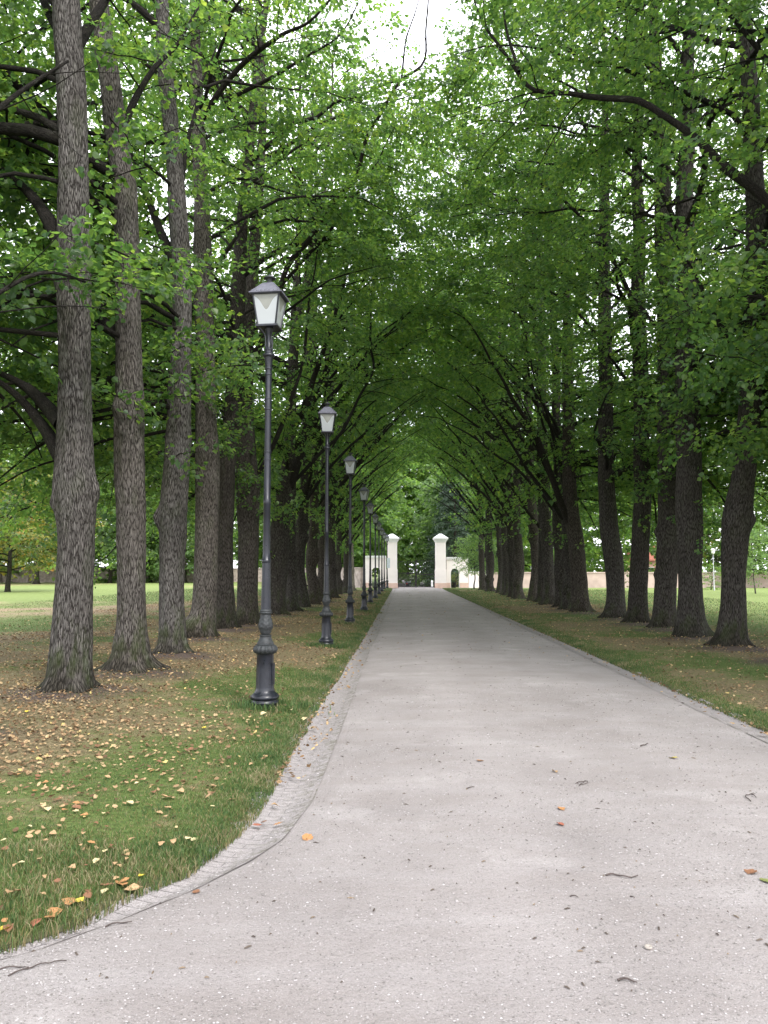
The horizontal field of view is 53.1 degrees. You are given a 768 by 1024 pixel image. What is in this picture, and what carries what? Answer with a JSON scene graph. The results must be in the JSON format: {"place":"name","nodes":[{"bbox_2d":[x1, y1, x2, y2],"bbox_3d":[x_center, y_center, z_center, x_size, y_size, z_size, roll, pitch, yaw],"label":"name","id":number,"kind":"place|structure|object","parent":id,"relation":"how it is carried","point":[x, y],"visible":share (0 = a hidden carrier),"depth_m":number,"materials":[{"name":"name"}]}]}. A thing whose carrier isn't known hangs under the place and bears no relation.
{"place":"outdoors","nodes":[
{"label":"outdoors","id":0,"kind":"place"},
{"bbox_2d":[0,573,458,588],"bbox_3d":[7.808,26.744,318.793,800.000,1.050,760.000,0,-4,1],"label":"ground","id":1,"kind":"structure","parent":0,"point":[96,585],"depth_m":90.94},
{"bbox_2d":[0,445,50,582],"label":"broadleaf tree","id":2,"kind":"object","parent":1,"relation":"on","point":[13,537],"visible":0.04,"depth_m":107.22,"materials":[{"name":"green plant"}]},
{"bbox_2d":[0,568,55,582],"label":"garden wall","id":3,"kind":"structure","parent":1,"relation":"on","point":[44,577],"depth_m":111.63,"materials":[{"name":"stone"}]},
{"bbox_2d":[0,455,107,583],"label":"broadleaf tree","id":4,"kind":"object","parent":1,"relation":"on","point":[35,581],"visible":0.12,"depth_m":98.97,"materials":[{"name":"green plant"}]},
{"bbox_2d":[8,462,106,566],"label":"broadleaf tree","id":5,"kind":"object","parent":1,"relation":"on","point":[53,544],"visible":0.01,"depth_m":122.37,"materials":[{"name":"green plant"}]},
{"bbox_2d":[52,481,158,582],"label":"broadleaf tree","id":6,"kind":"object","parent":1,"relation":"on","point":[110,561],"visible":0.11,"depth_m":109.01,"materials":[{"name":"green plant"}]},
{"bbox_2d":[94,458,194,582],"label":"broadleaf tree","id":7,"kind":"object","parent":1,"relation":"on","point":[114,577],"visible":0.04,"depth_m":112.26,"materials":[{"name":"green plant"}]},
{"bbox_2d":[94,568,261,581],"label":"garden wall","id":8,"kind":"structure","parent":1,"relation":"on","point":[102,574],"depth_m":118.67,"materials":[{"name":"stone"}]},
{"bbox_2d":[146,496,236,582],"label":"broadleaf tree","id":9,"kind":"object","parent":1,"relation":"on","point":[189,554],"visible":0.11,"depth_m":109.82,"materials":[{"name":"green plant"}]},
{"bbox_2d":[190,459,262,567],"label":"broadleaf tree","id":10,"kind":"object","parent":1,"relation":"on","point":[236,554],"visible":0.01,"depth_m":134.06,"materials":[{"name":"green plant"}]},
{"bbox_2d":[305,567,362,587],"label":"garden wall","id":11,"kind":"structure","parent":1,"relation":"on","point":[358,576],"depth_m":74.71,"materials":[{"name":"paint"}]},
{"bbox_2d":[305,447,403,580],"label":"broadleaf tree","id":12,"kind":"object","parent":1,"relation":"on","point":[390,523],"visible":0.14,"depth_m":94.21,"materials":[{"name":"green plant"}]},
{"bbox_2d":[365,556,385,587],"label":"gate wall","id":13,"kind":"structure","parent":1,"relation":"on","point":[367,567],"depth_m":73.59,"materials":[{"name":"beige paint"}]},
{"bbox_2d":[335,448,426,584],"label":"broadleaf tree","id":14,"kind":"object","parent":1,"relation":"on","point":[398,507],"visible":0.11,"depth_m":102.99,"materials":[{"name":"green plant"}]},
{"bbox_2d":[372,417,423,575],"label":"broadleaf tree","id":15,"kind":"object","parent":1,"relation":"on","point":[408,488],"depth_m":142.98,"materials":[{"name":"green plant"}]},
{"bbox_2d":[385,416,439,582],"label":"broadleaf tree","id":16,"kind":"object","parent":1,"relation":"on","point":[419,479],"visible":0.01,"depth_m":146.20,"materials":[{"name":"green plant"}]},
{"bbox_2d":[397,428,478,573],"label":"broadleaf tree","id":17,"kind":"object","parent":1,"relation":"on","point":[416,505],"visible":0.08,"depth_m":137.15,"materials":[{"name":"green plant"}]},
{"bbox_2d":[417,477,477,586],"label":"spruce tree","id":18,"kind":"object","parent":1,"relation":"on","point":[434,529],"visible":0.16,"depth_m":103.66,"materials":[{"name":"green plant"}]},
{"bbox_2d":[423,468,484,586],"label":"spruce tree","id":19,"kind":"object","parent":1,"relation":"on","point":[449,523],"visible":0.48,"depth_m":95.58,"materials":[{"name":"green plant"}]},
{"bbox_2d":[446,557,467,587],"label":"gate wall","id":20,"kind":"structure","parent":1,"relation":"on","point":[463,578],"depth_m":73.38,"materials":[{"name":"beige paint"}]},
{"bbox_2d":[400,464,530,586],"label":"broadleaf tree","id":21,"kind":"object","parent":1,"relation":"on","point":[427,524],"visible":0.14,"depth_m":109.33,"materials":[{"name":"green plant"}]},
{"bbox_2d":[409,428,529,580],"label":"broadleaf tree","id":22,"kind":"object","parent":1,"relation":"on","point":[421,515],"depth_m":129.12,"materials":[{"name":"green plant"}]},
{"bbox_2d":[468,571,478,587],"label":"garden wall","id":23,"kind":"structure","parent":1,"relation":"on","point":[470,581],"depth_m":73.44,"materials":[{"name":"beige paint"}]},
{"bbox_2d":[438,468,553,571],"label":"broadleaf tree","id":24,"kind":"object","parent":1,"relation":"on","point":[527,559],"visible":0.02,"depth_m":110.66,"materials":[{"name":"green plant"}]},
{"bbox_2d":[524,437,602,570],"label":"broadleaf tree","id":25,"kind":"object","parent":1,"relation":"on","point":[595,544],"depth_m":117.81,"materials":[{"name":"green plant"}]},
{"bbox_2d":[551,460,657,571],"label":"broadleaf tree","id":26,"kind":"object","parent":1,"relation":"on","point":[601,565],"visible":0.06,"depth_m":85.04,"materials":[{"name":"green plant"}]},
{"bbox_2d":[493,572,767,587],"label":"garden wall","id":27,"kind":"structure","parent":1,"relation":"on","point":[596,579],"depth_m":75.16,"materials":[{"name":"paint"}]},
{"bbox_2d":[620,461,715,571],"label":"broadleaf tree","id":28,"kind":"object","parent":1,"relation":"on","point":[655,541],"visible":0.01,"depth_m":106.76,"materials":[{"name":"green plant"}]},
{"bbox_2d":[652,501,766,571],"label":"broadleaf tree","id":29,"kind":"object","parent":1,"relation":"on","point":[710,558],"visible":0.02,"depth_m":80.95,"materials":[{"name":"green plant"}]},
{"bbox_2d":[702,466,767,587],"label":"broadleaf tree","id":30,"kind":"object","parent":1,"relation":"on","point":[715,512],"visible":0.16,"depth_m":75.44,"materials":[{"name":"green plant"}]},
{"bbox_2d":[0,588,767,949],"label":"lawn","id":31,"kind":"structure","parent":0,"point":[26,596],"depth_m":7.79,"materials":[{"name":"plant"}]},
{"bbox_2d":[0,475,56,591],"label":"maple tree","id":32,"kind":"object","parent":31,"relation":"on","point":[15,549],"visible":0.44,"depth_m":58.76,"materials":[{"name":"green plant"}]},
{"bbox_2d":[0,46,126,457],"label":"lime tree","id":33,"kind":"object","parent":31,"relation":"on","point":[25,103],"visible":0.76,"depth_m":9.92,"materials":[{"name":"green plant"}]},
{"bbox_2d":[0,0,178,693],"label":"lime tree","id":34,"kind":"object","parent":31,"relation":"on","point":[69,434],"visible":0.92,"depth_m":10.15,"materials":[{"name":"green plant"}]},
{"bbox_2d":[0,0,257,673],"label":"lime tree","id":35,"kind":"object","parent":31,"relation":"on","point":[131,651],"visible":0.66,"depth_m":11.95,"materials":[{"name":"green plant"}]},
{"bbox_2d":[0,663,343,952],"bbox_3d":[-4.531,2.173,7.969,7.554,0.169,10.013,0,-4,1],"label":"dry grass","id":36,"kind":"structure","parent":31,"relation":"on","point":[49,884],"depth_m":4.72,"materials":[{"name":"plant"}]},
{"bbox_2d":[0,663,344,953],"bbox_3d":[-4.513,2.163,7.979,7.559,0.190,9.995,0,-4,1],"label":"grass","id":37,"kind":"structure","parent":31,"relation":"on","point":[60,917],"depth_m":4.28,"materials":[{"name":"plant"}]},
{"bbox_2d":[0,0,418,637],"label":"lime tree","id":38,"kind":"object","parent":31,"relation":"on","point":[200,620],"visible":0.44,"depth_m":18.13,"materials":[{"name":"green plant"}]},
{"bbox_2d":[0,0,450,653],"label":"lime tree","id":39,"kind":"object","parent":31,"relation":"on","point":[170,514],"visible":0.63,"depth_m":14.40,"materials":[{"name":"green plant"}]},
{"bbox_2d":[0,0,477,624],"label":"lime tree","id":40,"kind":"object","parent":31,"relation":"on","point":[248,552],"visible":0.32,"depth_m":21.96,"materials":[{"name":"green plant"}]},
{"bbox_2d":[1,0,532,628],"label":"lime tree","id":41,"kind":"object","parent":31,"relation":"on","point":[225,600],"visible":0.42,"depth_m":20.68,"materials":[{"name":"green plant"}]},
{"bbox_2d":[249,274,289,709],"bbox_3d":[-1.387,-0.252,9.133,0.396,5.288,0.396,-1,-4,8],"label":"street lamp","id":42,"kind":"object","parent":31,"relation":"on","point":[270,299],"visible":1,"depth_m":9.10,"materials":[{"name":"metal"}]},
{"bbox_2d":[100,0,482,614],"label":"lime tree","id":43,"kind":"object","parent":31,"relation":"on","point":[289,476],"visible":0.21,"depth_m":27.02,"materials":[{"name":"green plant"}]},
{"bbox_2d":[206,602,385,714],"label":"grass","id":44,"kind":"structure","parent":31,"relation":"on","point":[246,703],"depth_m":9.00,"materials":[{"name":"plant"}]},
{"bbox_2d":[110,0,486,611],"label":"lime tree","id":45,"kind":"object","parent":31,"relation":"on","point":[292,603],"visible":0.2,"depth_m":29.89,"materials":[{"name":"green plant"}]},
{"bbox_2d":[147,0,501,606],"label":"lime tree","id":46,"kind":"object","parent":31,"relation":"on","point":[302,527],"visible":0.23,"depth_m":32.39,"materials":[{"name":"green plant"}]},
{"bbox_2d":[153,21,499,604],"bbox_3d":[-2.880,-8.785,36.179,15.198,26.331,14.528,4,-6,-40],"label":"lime tree","id":47,"kind":"object","parent":31,"relation":"on","point":[312,560],"visible":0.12,"depth_m":35.51,"materials":[{"name":"green plant"}]},
{"bbox_2d":[318,402,336,645],"bbox_3d":[-1.205,0.280,16.210,0.396,5.288,0.396,0,-4,-4],"label":"street lamp","id":48,"kind":"object","parent":31,"relation":"on","point":[327,414],"visible":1,"depth_m":16.18,"materials":[{"name":"metal"}]},
{"bbox_2d":[219,147,455,597],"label":"lime tree","id":49,"kind":"object","parent":31,"relation":"on","point":[333,569],"visible":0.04,"depth_m":45.34,"materials":[{"name":"green plant"}]},
{"bbox_2d":[235,229,440,554],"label":"lime tree","id":50,"kind":"object","parent":31,"relation":"on","point":[423,429],"visible":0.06,"depth_m":48.60,"materials":[{"name":"green plant"}]},
{"bbox_2d":[228,186,463,599],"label":"lime tree","id":51,"kind":"object","parent":31,"relation":"on","point":[426,405],"visible":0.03,"depth_m":42.24,"materials":[{"name":"green plant"}]},
{"bbox_2d":[212,134,481,601],"bbox_3d":[-3.416,-8.954,39.794,16.570,27.279,15.712,0,-4,0],"label":"lime tree","id":52,"kind":"object","parent":31,"relation":"on","point":[321,540],"visible":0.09,"depth_m":38.49,"materials":[{"name":"green plant"}]},
{"bbox_2d":[259,343,437,592],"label":"lime tree","id":53,"kind":"object","parent":31,"relation":"on","point":[345,572],"visible":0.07,"depth_m":55.34,"materials":[{"name":"green plant"}]},
{"bbox_2d":[343,452,357,623],"bbox_3d":[-1.016,0.817,23.137,0.396,5.288,0.396,0,-4,4],"label":"street lamp","id":54,"kind":"object","parent":31,"relation":"on","point":[350,461],"visible":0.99,"depth_m":23.11,"materials":[{"name":"metal"}]},
{"bbox_2d":[272,244,441,594],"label":"lime tree","id":55,"kind":"object","parent":31,"relation":"on","point":[339,534],"visible":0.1,"depth_m":52.02,"materials":[{"name":"green plant"}]},
{"bbox_2d":[358,484,369,610],"bbox_3d":[-0.780,1.452,30.306,0.396,5.134,0.396,-1,-4,11],"label":"street lamp","id":56,"kind":"object","parent":31,"relation":"on","point":[364,491],"visible":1,"depth_m":30.28,"materials":[{"name":"metal"}]},
{"bbox_2d":[281,322,449,577],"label":"lime tree","id":57,"kind":"object","parent":31,"relation":"on","point":[406,453],"visible":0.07,"depth_m":58.79,"materials":[{"name":"green plant"}]},
{"bbox_2d":[366,500,373,601],"bbox_3d":[-0.667,1.986,37.385,0.396,5.134,0.396,0,-4,-1],"label":"street lamp","id":58,"kind":"object","parent":31,"relation":"on","point":[370,506],"visible":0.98,"depth_m":37.35,"materials":[{"name":"metal"}]},
{"bbox_2d":[372,512,378,597],"bbox_3d":[-0.504,2.572,44.861,0.396,5.134,0.396,-1,-4,7],"label":"street lamp","id":59,"kind":"object","parent":31,"relation":"on","point":[375,516],"visible":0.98,"depth_m":44.81,"materials":[{"name":"metal"}]},
{"bbox_2d":[377,521,381,593],"bbox_3d":[-0.341,3.134,52.338,0.396,5.134,0.396,0,-4,0],"label":"street lamp","id":60,"kind":"object","parent":31,"relation":"on","point":[379,524],"visible":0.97,"depth_m":52.32,"materials":[{"name":"metal"}]},
{"bbox_2d":[324,305,435,589],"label":"lime tree","id":61,"kind":"object","parent":31,"relation":"on","point":[353,570],"visible":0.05,"depth_m":63.49,"materials":[{"name":"green plant"}]},
{"bbox_2d":[380,527,383,590],"bbox_3d":[-0.165,3.683,59.515,0.396,5.134,0.396,0,-4,1],"label":"street lamp","id":62,"kind":"object","parent":31,"relation":"on","point":[381,534],"visible":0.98,"depth_m":59.46,"materials":[{"name":"metal"}]},
{"bbox_2d":[0,591,767,913],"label":"leaf litter","id":63,"kind":"object","parent":31,"relation":"on","point":[45,787],"visible":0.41,"depth_m":9.29,"materials":[{"name":"plant"}]},
{"bbox_2d":[382,531,386,588],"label":"street lamp","id":64,"kind":"object","parent":31,"relation":"on","point":[384,538],"visible":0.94,"depth_m":66.26,"materials":[{"name":"metal"}]},
{"bbox_2d":[0,587,767,1023],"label":"road","id":65,"kind":"structure","parent":0,"point":[508,657],"depth_m":3.95,"materials":[{"name":"concrete"}]},
{"bbox_2d":[0,960,66,976],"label":"twig","id":66,"kind":"object","parent":65,"relation":"on","point":[28,967],"visible":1,"depth_m":3.09,"materials":[{"name":"wood"}]},
{"bbox_2d":[0,588,395,959],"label":"gutter","id":67,"kind":"object","parent":65,"relation":"on","point":[286,795],"visible":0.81,"depth_m":5.43,"materials":[{"name":"stone"}]},
{"bbox_2d":[274,600,767,783],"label":"leaf litter","id":68,"kind":"object","parent":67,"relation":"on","point":[331,729],"visible":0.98,"depth_m":8.81,"materials":[{"name":"plant"}]},
{"bbox_2d":[0,682,767,1023],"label":"gravel grains","id":69,"kind":"object","parent":65,"relation":"on","point":[448,886],"visible":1,"depth_m":3.68},
{"bbox_2d":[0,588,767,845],"bbox_3d":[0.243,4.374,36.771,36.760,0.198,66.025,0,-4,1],"label":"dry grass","id":70,"kind":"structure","parent":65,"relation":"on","point":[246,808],"depth_m":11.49,"materials":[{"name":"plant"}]},
{"bbox_2d":[385,534,399,587],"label":"gate pillar","id":71,"kind":"structure","parent":65,"relation":"on","point":[392,569],"depth_m":73.36,"materials":[{"name":"beige paint"}]},
{"bbox_2d":[398,561,415,587],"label":"iron gate","id":72,"kind":"structure","parent":71,"relation":"attached to","point":[406,575],"depth_m":73.69,"materials":[{"name":"metal"}]},
{"bbox_2d":[31,604,767,990],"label":"bark crumbs","id":73,"kind":"object","parent":65,"relation":"on","point":[483,860],"visible":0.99,"depth_m":4.15,"materials":[{"name":"plant"}]},
{"bbox_2d":[433,534,447,587],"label":"gate pillar","id":74,"kind":"structure","parent":65,"relation":"on","point":[439,540],"depth_m":73.25,"materials":[{"name":"beige paint"}]},
{"bbox_2d":[416,560,434,587],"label":"iron gate","id":75,"kind":"structure","parent":74,"relation":"attached to","point":[424,576],"depth_m":73.65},
{"bbox_2d":[439,588,767,742],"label":"gutter","id":76,"kind":"object","parent":65,"relation":"on","point":[728,719],"visible":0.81,"depth_m":10.64,"materials":[{"name":"stone"}]},
{"bbox_2d":[0,0,767,572],"label":"sky","id":77,"kind":"structure","parent":0,"point":[435,38],"materials":[{"name":"white"}]},
{"bbox_2d":[442,588,767,731],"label":"lawn","id":78,"kind":"structure","parent":0,"point":[760,595],"depth_m":15.51,"materials":[{"name":"plant"}]},
{"bbox_2d":[398,347,527,589],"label":"lime tree","id":79,"kind":"object","parent":78,"relation":"on","point":[481,559],"visible":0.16,"depth_m":64.51,"materials":[{"name":"green plant"}]},
{"bbox_2d":[451,534,495,588],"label":"young tree","id":80,"kind":"object","parent":78,"relation":"on","point":[467,556],"visible":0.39,"depth_m":68.46,"materials":[{"name":"green plant"}]},
{"bbox_2d":[452,535,497,584],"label":"young tree","id":81,"kind":"object","parent":78,"relation":"on","point":[462,558],"visible":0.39,"depth_m":67.55,"materials":[{"name":"green plant"}]},
{"bbox_2d":[455,535,497,575],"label":"young tree","id":82,"kind":"object","parent":78,"relation":"on","point":[475,558],"visible":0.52,"depth_m":66.05,"materials":[{"name":"green plant"}]},
{"bbox_2d":[394,317,582,590],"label":"lime tree","id":83,"kind":"object","parent":78,"relation":"on","point":[481,530],"visible":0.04,"depth_m":61.44,"materials":[{"name":"green plant"}]},
{"bbox_2d":[399,283,588,592],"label":"lime tree","id":84,"kind":"object","parent":78,"relation":"on","point":[499,557],"visible":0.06,"depth_m":55.65,"materials":[{"name":"green plant"}]},
{"bbox_2d":[392,245,598,595],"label":"lime tree","id":85,"kind":"object","parent":78,"relation":"on","point":[505,562],"visible":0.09,"depth_m":49.76,"materials":[{"name":"green plant"}]},
{"bbox_2d":[411,219,588,591],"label":"lime tree","id":86,"kind":"object","parent":78,"relation":"on","point":[489,560],"visible":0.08,"depth_m":58.50,"materials":[{"name":"green plant"}]},
{"bbox_2d":[390,174,621,593],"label":"lime tree","id":87,"kind":"object","parent":78,"relation":"on","point":[485,501],"visible":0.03,"depth_m":52.36,"materials":[{"name":"green plant"}]},
{"bbox_2d":[364,121,651,598],"bbox_3d":[7.184,-8.885,44.926,16.084,28.068,15.375,4,-6,-42],"label":"lime tree","id":88,"kind":"object","parent":78,"relation":"on","point":[518,561],"visible":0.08,"depth_m":43.58,"materials":[{"name":"green plant"}]},
{"bbox_2d":[349,25,668,604],"bbox_3d":[7.330,-8.720,37.553,16.553,26.475,16.423,-3,-6,38],"label":"lime tree","id":89,"kind":"object","parent":78,"relation":"on","point":[548,595],"visible":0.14,"depth_m":35.48,"materials":[{"name":"green plant"}]},
{"bbox_2d":[397,187,625,596],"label":"lime tree","id":90,"kind":"object","parent":78,"relation":"on","point":[511,565],"visible":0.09,"depth_m":46.58,"materials":[{"name":"green plant"}]},
{"bbox_2d":[377,52,653,600],"bbox_3d":[6.988,-9.973,41.912,16.828,29.801,16.929,-1,-5,14],"label":"lime tree","id":91,"kind":"object","parent":78,"relation":"on","point":[533,542],"visible":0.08,"depth_m":40.72,"materials":[{"name":"green plant"}]},
{"bbox_2d":[393,128,673,601],"bbox_3d":[7.402,-7.539,38.812,14.126,24.227,15.259,-2,-5,20],"label":"lime tree","id":92,"kind":"object","parent":78,"relation":"on","point":[540,573],"visible":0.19,"depth_m":37.60,"materials":[{"name":"green plant"}]},
{"bbox_2d":[381,16,719,606],"bbox_3d":[7.927,-8.707,33.839,17.111,25.841,16.224,1,-5,-12],"label":"lime tree","id":93,"kind":"object","parent":78,"relation":"on","point":[559,571],"visible":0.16,"depth_m":32.93,"materials":[{"name":"green plant"}]},
{"bbox_2d":[366,35,759,609],"bbox_3d":[6.978,-7.600,31.743,13.931,23.288,13.317,4,-6,-44],"label":"lime tree","id":94,"kind":"object","parent":78,"relation":"on","point":[565,565],"visible":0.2,"depth_m":30.29,"materials":[{"name":"green plant"}]},
{"bbox_2d":[363,0,767,622],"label":"lime tree","id":95,"kind":"object","parent":78,"relation":"on","point":[637,576],"visible":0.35,"depth_m":22.67,"materials":[{"name":"green plant"}]},
{"bbox_2d":[371,0,767,617],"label":"lime tree","id":96,"kind":"object","parent":78,"relation":"on","point":[615,603],"visible":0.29,"depth_m":25.21,"materials":[{"name":"green plant"}]},
{"bbox_2d":[388,0,767,637],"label":"lime tree","id":97,"kind":"object","parent":78,"relation":"on","point":[691,620],"visible":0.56,"depth_m":18.49,"materials":[{"name":"green plant"}]},
{"bbox_2d":[400,1,767,611],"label":"lime tree","id":98,"kind":"object","parent":78,"relation":"on","point":[580,601],"visible":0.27,"depth_m":28.96,"materials":[{"name":"green plant"}]},
{"bbox_2d":[402,0,767,627],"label":"lime tree","id":99,"kind":"object","parent":78,"relation":"on","point":[664,610],"visible":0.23,"depth_m":21.25,"materials":[{"name":"green plant"}]},
{"bbox_2d":[417,0,767,522],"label":"lime tree","id":100,"kind":"object","parent":78,"relation":"on","point":[756,190],"visible":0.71,"depth_m":14.55,"materials":[{"name":"green plant"}]},
{"bbox_2d":[434,0,767,646],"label":"lime tree","id":101,"kind":"object","parent":78,"relation":"on","point":[738,520],"visible":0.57,"depth_m":16.48,"materials":[{"name":"green plant"}]},
{"bbox_2d":[505,0,767,480],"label":"lime tree","id":102,"kind":"object","parent":78,"relation":"on","point":[730,357],"visible":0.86,"depth_m":12.71,"materials":[{"name":"green plant"}]},
{"bbox_2d":[702,563,720,589],"bbox_3d":[27.496,5.596,64.869,3.228,2.600,3.152,1,-4,-12],"label":"shrub","id":103,"kind":"object","parent":78,"relation":"on","point":[710,579],"visible":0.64,"depth_m":64.81,"materials":[{"name":"green plant"}]},
{"bbox_2d":[746,524,767,583],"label":"young tree","id":104,"kind":"object","parent":78,"relation":"on","point":[750,558],"visible":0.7,"depth_m":49.21,"materials":[{"name":"green plant"}]},
{"bbox_2d":[746,533,767,593],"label":"young tree","id":105,"kind":"object","parent":78,"relation":"on","point":[753,567],"visible":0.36,"depth_m":54.31,"materials":[{"name":"green plant"}]},
{"bbox_2d":[626,546,655,571],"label":"house","id":106,"kind":"structure","parent":0,"point":[651,559],"depth_m":92.05,"materials":[{"name":"orange tile"}]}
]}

